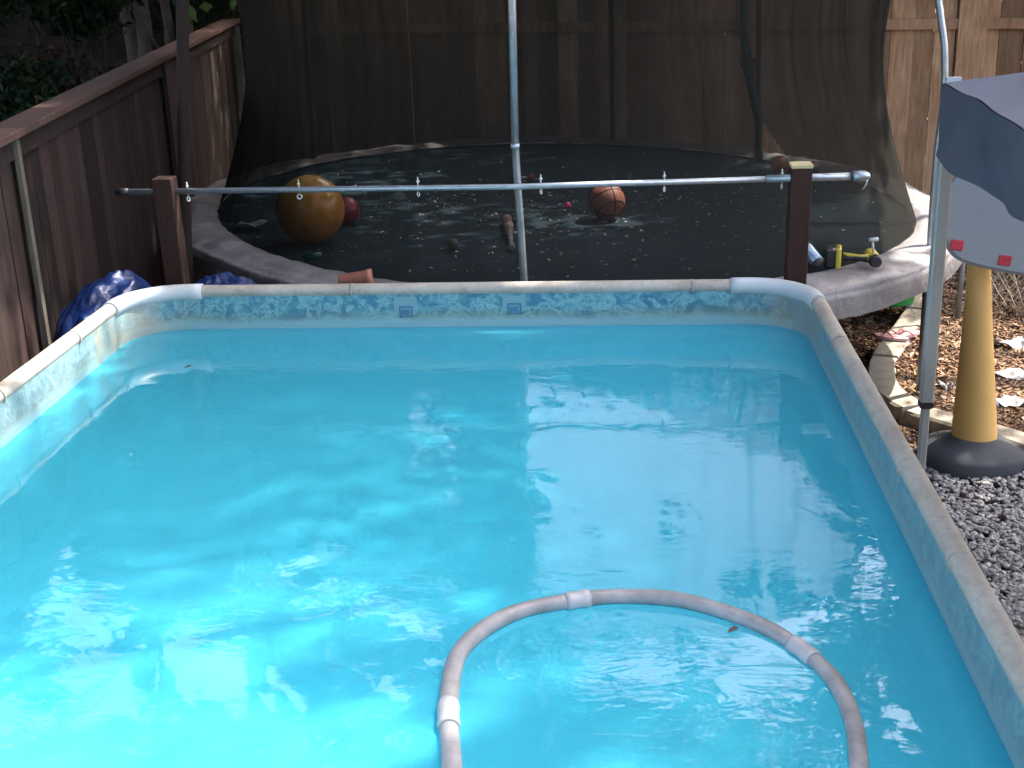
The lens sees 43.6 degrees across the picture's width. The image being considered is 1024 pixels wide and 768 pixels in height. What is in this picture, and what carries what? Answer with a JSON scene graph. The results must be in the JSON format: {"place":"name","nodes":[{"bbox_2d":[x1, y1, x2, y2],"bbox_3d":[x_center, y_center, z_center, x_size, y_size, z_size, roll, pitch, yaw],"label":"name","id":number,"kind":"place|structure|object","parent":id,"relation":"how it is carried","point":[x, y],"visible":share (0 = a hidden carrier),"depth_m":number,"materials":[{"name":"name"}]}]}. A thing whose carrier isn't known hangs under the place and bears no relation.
{"place":"outdoors","nodes":[
{"label":"outdoors","id":0,"kind":"place"},
{"bbox_2d":[841,9,1023,629],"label":"ground","id":1,"kind":"structure","parent":0,"point":[1001,517],"depth_m":6.24,"materials":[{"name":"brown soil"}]},
{"bbox_2d":[0,31,96,121],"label":"shrub","id":2,"kind":"object","parent":1,"relation":"on","point":[21,91],"visible":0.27,"depth_m":10.13,"materials":[{"name":"green plant"}]},
{"bbox_2d":[0,29,121,85],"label":"shrub","id":3,"kind":"object","parent":1,"relation":"on","point":[53,51],"visible":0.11,"depth_m":11.95,"materials":[{"name":"green plant"}]},
{"bbox_2d":[0,0,145,88],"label":"shrub","id":4,"kind":"object","parent":1,"relation":"on","point":[83,20],"visible":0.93,"depth_m":10.54,"materials":[{"name":"green plant"}]},
{"bbox_2d":[55,269,151,340],"bbox_3d":[-1.995,-0.351,6.417,0.524,0.422,0.803,0,19,5],"label":"blue tarp","id":5,"kind":"object","parent":1,"relation":"on","point":[88,300],"visible":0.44,"depth_m":6.24,"materials":[{"name":"blue plastic"}]},
{"bbox_2d":[0,18,244,381],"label":"wooden fence","id":6,"kind":"object","parent":1,"relation":"on","point":[72,224],"visible":0.56,"depth_m":7.10,"materials":[{"name":"brown wood"}]},
{"bbox_2d":[0,0,245,83],"bbox_3d":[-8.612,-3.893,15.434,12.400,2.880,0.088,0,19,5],"label":"shrub","id":7,"kind":"object","parent":1,"relation":"on","point":[12,34],"visible":0.08,"depth_m":15.12,"materials":[{"name":"green plant"}]},
{"bbox_2d":[119,4,138,61],"bbox_3d":[-3.555,-3.713,11.594,3.774,4.827,3.266,0,19,5],"label":"slender tree","id":8,"kind":"object","parent":1,"relation":"on","point":[130,37],"visible":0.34,"depth_m":12.05,"materials":[{"name":"grey plant"}]},
{"bbox_2d":[124,0,212,56],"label":"slender tree","id":9,"kind":"object","parent":1,"relation":"on","point":[146,41],"visible":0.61,"depth_m":11.43,"materials":[{"name":"grey plant"}]},
{"bbox_2d":[152,176,190,284],"bbox_3d":[-1.597,-0.204,6.267,0.109,1.622,0.093,0,19,5],"label":"wooden post","id":10,"kind":"object","parent":1,"relation":"on","point":[171,232],"visible":0.43,"depth_m":6.04,"materials":[{"name":"brown wood"}]},
{"bbox_2d":[115,169,870,201],"bbox_3d":[-0.126,-0.914,5.899,3.491,0.103,0.048,0,19,5],"label":"steel pipe","id":11,"kind":"object","parent":10,"relation":"attached to","point":[850,176],"visible":1,"depth_m":5.88,"materials":[{"name":"grey metal"}]},
{"bbox_2d":[159,0,196,44],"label":"slender tree","id":12,"kind":"object","parent":1,"relation":"on","point":[167,21],"visible":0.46,"depth_m":11.78,"materials":[{"name":"grey plant"}]},
{"bbox_2d":[148,0,245,63],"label":"shrub","id":13,"kind":"object","parent":1,"relation":"on","point":[211,15],"visible":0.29,"depth_m":12.82,"materials":[{"name":"green plant"}]},
{"bbox_2d":[156,0,237,33],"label":"slender tree","id":14,"kind":"object","parent":1,"relation":"on","point":[232,3],"visible":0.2,"depth_m":11.71,"materials":[{"name":"green plant"}]},
{"bbox_2d":[196,271,255,284],"bbox_3d":[-1.481,-0.390,6.574,0.522,0.363,0.404,0,19,5],"label":"blue tarp","id":15,"kind":"object","parent":1,"relation":"on","point":[227,278],"visible":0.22,"depth_m":6.52,"materials":[{"name":"blue plastic"}]},
{"bbox_2d":[0,277,1023,767],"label":"swimming pool","id":16,"kind":"structure","parent":1,"relation":"on","point":[300,525],"depth_m":4.52,"materials":[{"name":"liquid"}]},
{"label":"water","id":17,"kind":"structure","parent":16,"relation":"in","visible":0},
{"bbox_2d":[437,588,869,767],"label":"pool hose","id":18,"kind":"object","parent":17,"relation":"on","point":[803,652],"visible":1,"depth_m":3.20,"materials":[{"name":"plastic"}]},
{"bbox_2d":[727,626,738,632],"bbox_3d":[0.561,0.625,3.265,0.042,0.004,0.013,-12,22,-27],"label":"floating leaf","id":19,"kind":"object","parent":17,"relation":"on","point":[733,628],"visible":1,"depth_m":3.27,"materials":[{"name":"brown plant"}]},
{"bbox_2d":[176,0,964,391],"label":"trampoline","id":20,"kind":"object","parent":1,"relation":"on","point":[400,92],"visible":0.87,"depth_m":6.48,"materials":[{"name":"black fabric"}]},
{"bbox_2d":[338,269,373,283],"bbox_3d":[-0.786,-0.529,6.441,0.174,0.095,0.094,-3,19,-3],"label":"flower pot","id":21,"kind":"object","parent":20,"relation":"on","point":[365,276],"visible":0.74,"depth_m":6.41,"materials":[{"name":"ceramic"}]},
{"bbox_2d":[808,243,824,268],"bbox_3d":[1.526,-0.673,6.567,0.069,0.142,0.197,-10,21,-21],"label":"spray can","id":22,"kind":"object","parent":20,"relation":"on","point":[816,260],"visible":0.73,"depth_m":6.51,"materials":[{"name":"silver metal"}]},
{"bbox_2d":[825,237,881,268],"bbox_3d":[1.745,-0.680,6.572,0.277,0.170,0.240,0,19,5],"label":"toy","id":23,"kind":"object","parent":20,"relation":"on","point":[870,256],"visible":1,"depth_m":6.55,"materials":[{"name":"yellow plastic"}]},
{"bbox_2d":[784,161,813,284],"bbox_3d":[1.320,-0.224,6.031,0.111,1.633,0.097,0,19,5],"label":"wooden post","id":24,"kind":"object","parent":1,"relation":"on","point":[798,221],"visible":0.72,"depth_m":5.80,"materials":[{"name":"brown wood"}]},
{"bbox_2d":[867,356,897,373],"bbox_3d":[2.253,-0.069,7.798,0.176,0.107,0.320,5,21,18],"label":"edging stone","id":25,"kind":"object","parent":1,"relation":"on","point":[880,364],"visible":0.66,"depth_m":7.78,"materials":[{"name":"concrete"}]},
{"bbox_2d":[868,372,900,388],"bbox_3d":[2.183,0.030,7.517,0.188,0.112,0.306,0,19,5],"label":"edging stone","id":26,"kind":"object","parent":1,"relation":"on","point":[883,380],"visible":0.42,"depth_m":7.50,"materials":[{"name":"concrete"}]},
{"bbox_2d":[872,339,907,361],"bbox_3d":[2.383,-0.178,8.079,0.171,0.117,0.330,8,22,25],"label":"edging stone","id":27,"kind":"object","parent":1,"relation":"on","point":[889,348],"visible":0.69,"depth_m":8.03,"materials":[{"name":"concrete"}]},
{"bbox_2d":[875,329,908,340],"bbox_3d":[2.432,-0.317,8.199,0.218,0.053,0.093,12,24,34],"label":"flip flop","id":28,"kind":"object","parent":27,"relation":"on","point":[886,335],"visible":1,"depth_m":8.18,"materials":[{"name":"pink plastic"}]},
{"bbox_2d":[877,388,918,425],"bbox_3d":[2.192,0.127,7.233,0.180,0.117,0.310,-6,20,-11],"label":"edging stone","id":29,"kind":"object","parent":1,"relation":"on","point":[899,402],"visible":0.61,"depth_m":7.16,"materials":[{"name":"concrete"}]},
{"bbox_2d":[888,324,917,341],"bbox_3d":[2.539,-0.284,8.374,0.171,0.112,0.349,8,22,26],"label":"edging stone","id":30,"kind":"object","parent":1,"relation":"on","point":[896,327],"visible":0.31,"depth_m":8.44,"materials":[{"name":"concrete"}]},
{"bbox_2d":[891,328,919,337],"bbox_3d":[2.531,-0.332,8.227,0.218,0.049,0.093,-10,21,-22],"label":"flip flop","id":31,"kind":"object","parent":30,"relation":"on","point":[908,334],"visible":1,"depth_m":8.21,"materials":[{"name":"pink plastic"}]},
{"bbox_2d":[895,308,920,327],"bbox_3d":[2.714,-0.403,8.702,0.172,0.107,0.411,8,22,25],"label":"edging stone","id":32,"kind":"object","parent":1,"relation":"on","point":[911,317],"visible":0.47,"depth_m":8.66,"materials":[{"name":"concrete"}]},
{"bbox_2d":[905,293,921,309],"bbox_3d":[2.898,-0.549,9.085,0.174,0.117,0.472,6,21,21],"label":"edging stone","id":33,"kind":"object","parent":1,"relation":"on","point":[916,303],"visible":0.15,"depth_m":8.94,"materials":[{"name":"concrete"}]},
{"bbox_2d":[904,407,952,432],"bbox_3d":[2.340,0.220,6.969,0.177,0.107,0.360,-18,25,-38],"label":"edging stone","id":34,"kind":"object","parent":1,"relation":"on","point":[940,420],"visible":0.43,"depth_m":6.96,"materials":[{"name":"concrete"}]},
{"bbox_2d":[837,263,1023,451],"bbox_3d":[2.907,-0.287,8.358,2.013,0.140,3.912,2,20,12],"label":"bark mulch","id":35,"kind":"object","parent":1,"relation":"on","point":[946,373],"visible":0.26,"depth_m":8.17,"materials":[{"name":"brown wood"}]},
{"bbox_2d":[887,297,914,307],"bbox_3d":[2.644,-0.674,8.963,0.420,0.210,0.420,0,19,5],"label":"plastic tub","id":36,"kind":"object","parent":35,"relation":"on","point":[906,302],"visible":0.14,"depth_m":8.84,"materials":[{"name":"green plastic"}]},
{"bbox_2d":[937,379,955,390],"bbox_3d":[2.506,0.003,7.354,0.078,0.062,0.135,-6,20,-11],"label":"paper scrap","id":37,"kind":"object","parent":35,"relation":"on","point":[947,387],"visible":0.98,"depth_m":7.32,"materials":[{"name":"white paper"}]},
{"bbox_2d":[993,336,1023,350],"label":"paper scrap","id":38,"kind":"object","parent":35,"relation":"on","point":[1018,342],"visible":0.75,"depth_m":8.03,"materials":[{"name":"white paper"}]},
{"bbox_2d":[995,368,1023,379],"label":"paper scrap","id":39,"kind":"object","parent":35,"relation":"on","point":[1014,373],"visible":0.88,"depth_m":7.50,"materials":[{"name":"white paper"}]},
{"bbox_2d":[996,395,1023,406],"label":"paper scrap","id":40,"kind":"object","parent":35,"relation":"on","point":[1007,401],"visible":0.95,"depth_m":7.07,"materials":[{"name":"white paper"}]},
{"bbox_2d":[883,0,1023,194],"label":"wooden fence","id":41,"kind":"object","parent":1,"relation":"on","point":[977,24],"visible":0.02,"depth_m":10.10,"materials":[{"name":"brown wood"}]},
{"bbox_2d":[886,0,1023,155],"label":"tall hedge","id":42,"kind":"object","parent":1,"relation":"on","point":[953,60],"visible":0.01,"depth_m":12.95,"materials":[{"name":"green plant"}]},
{"bbox_2d":[898,423,1023,638],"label":"gravel","id":43,"kind":"structure","parent":1,"relation":"on","point":[1012,602],"depth_m":5.86,"materials":[{"name":"grey gravel"}]},
{"bbox_2d":[926,177,1023,480],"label":"basketball hoop","id":44,"kind":"object","parent":43,"relation":"on","point":[985,236],"visible":0.91,"depth_m":6.36,"materials":[{"name":"yellow plastic"}]},
{"bbox_2d":[917,72,1023,470],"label":"pop up canopy","id":45,"kind":"object","parent":1,"relation":"on","point":[981,134],"visible":0.92,"depth_m":4.15,"materials":[{"name":"grey fabric"}]},
{"bbox_2d":[997,424,1023,448],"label":"edging stone","id":46,"kind":"object","parent":1,"relation":"on","point":[1014,436],"visible":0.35,"depth_m":6.65,"materials":[{"name":"concrete"}]}
]}

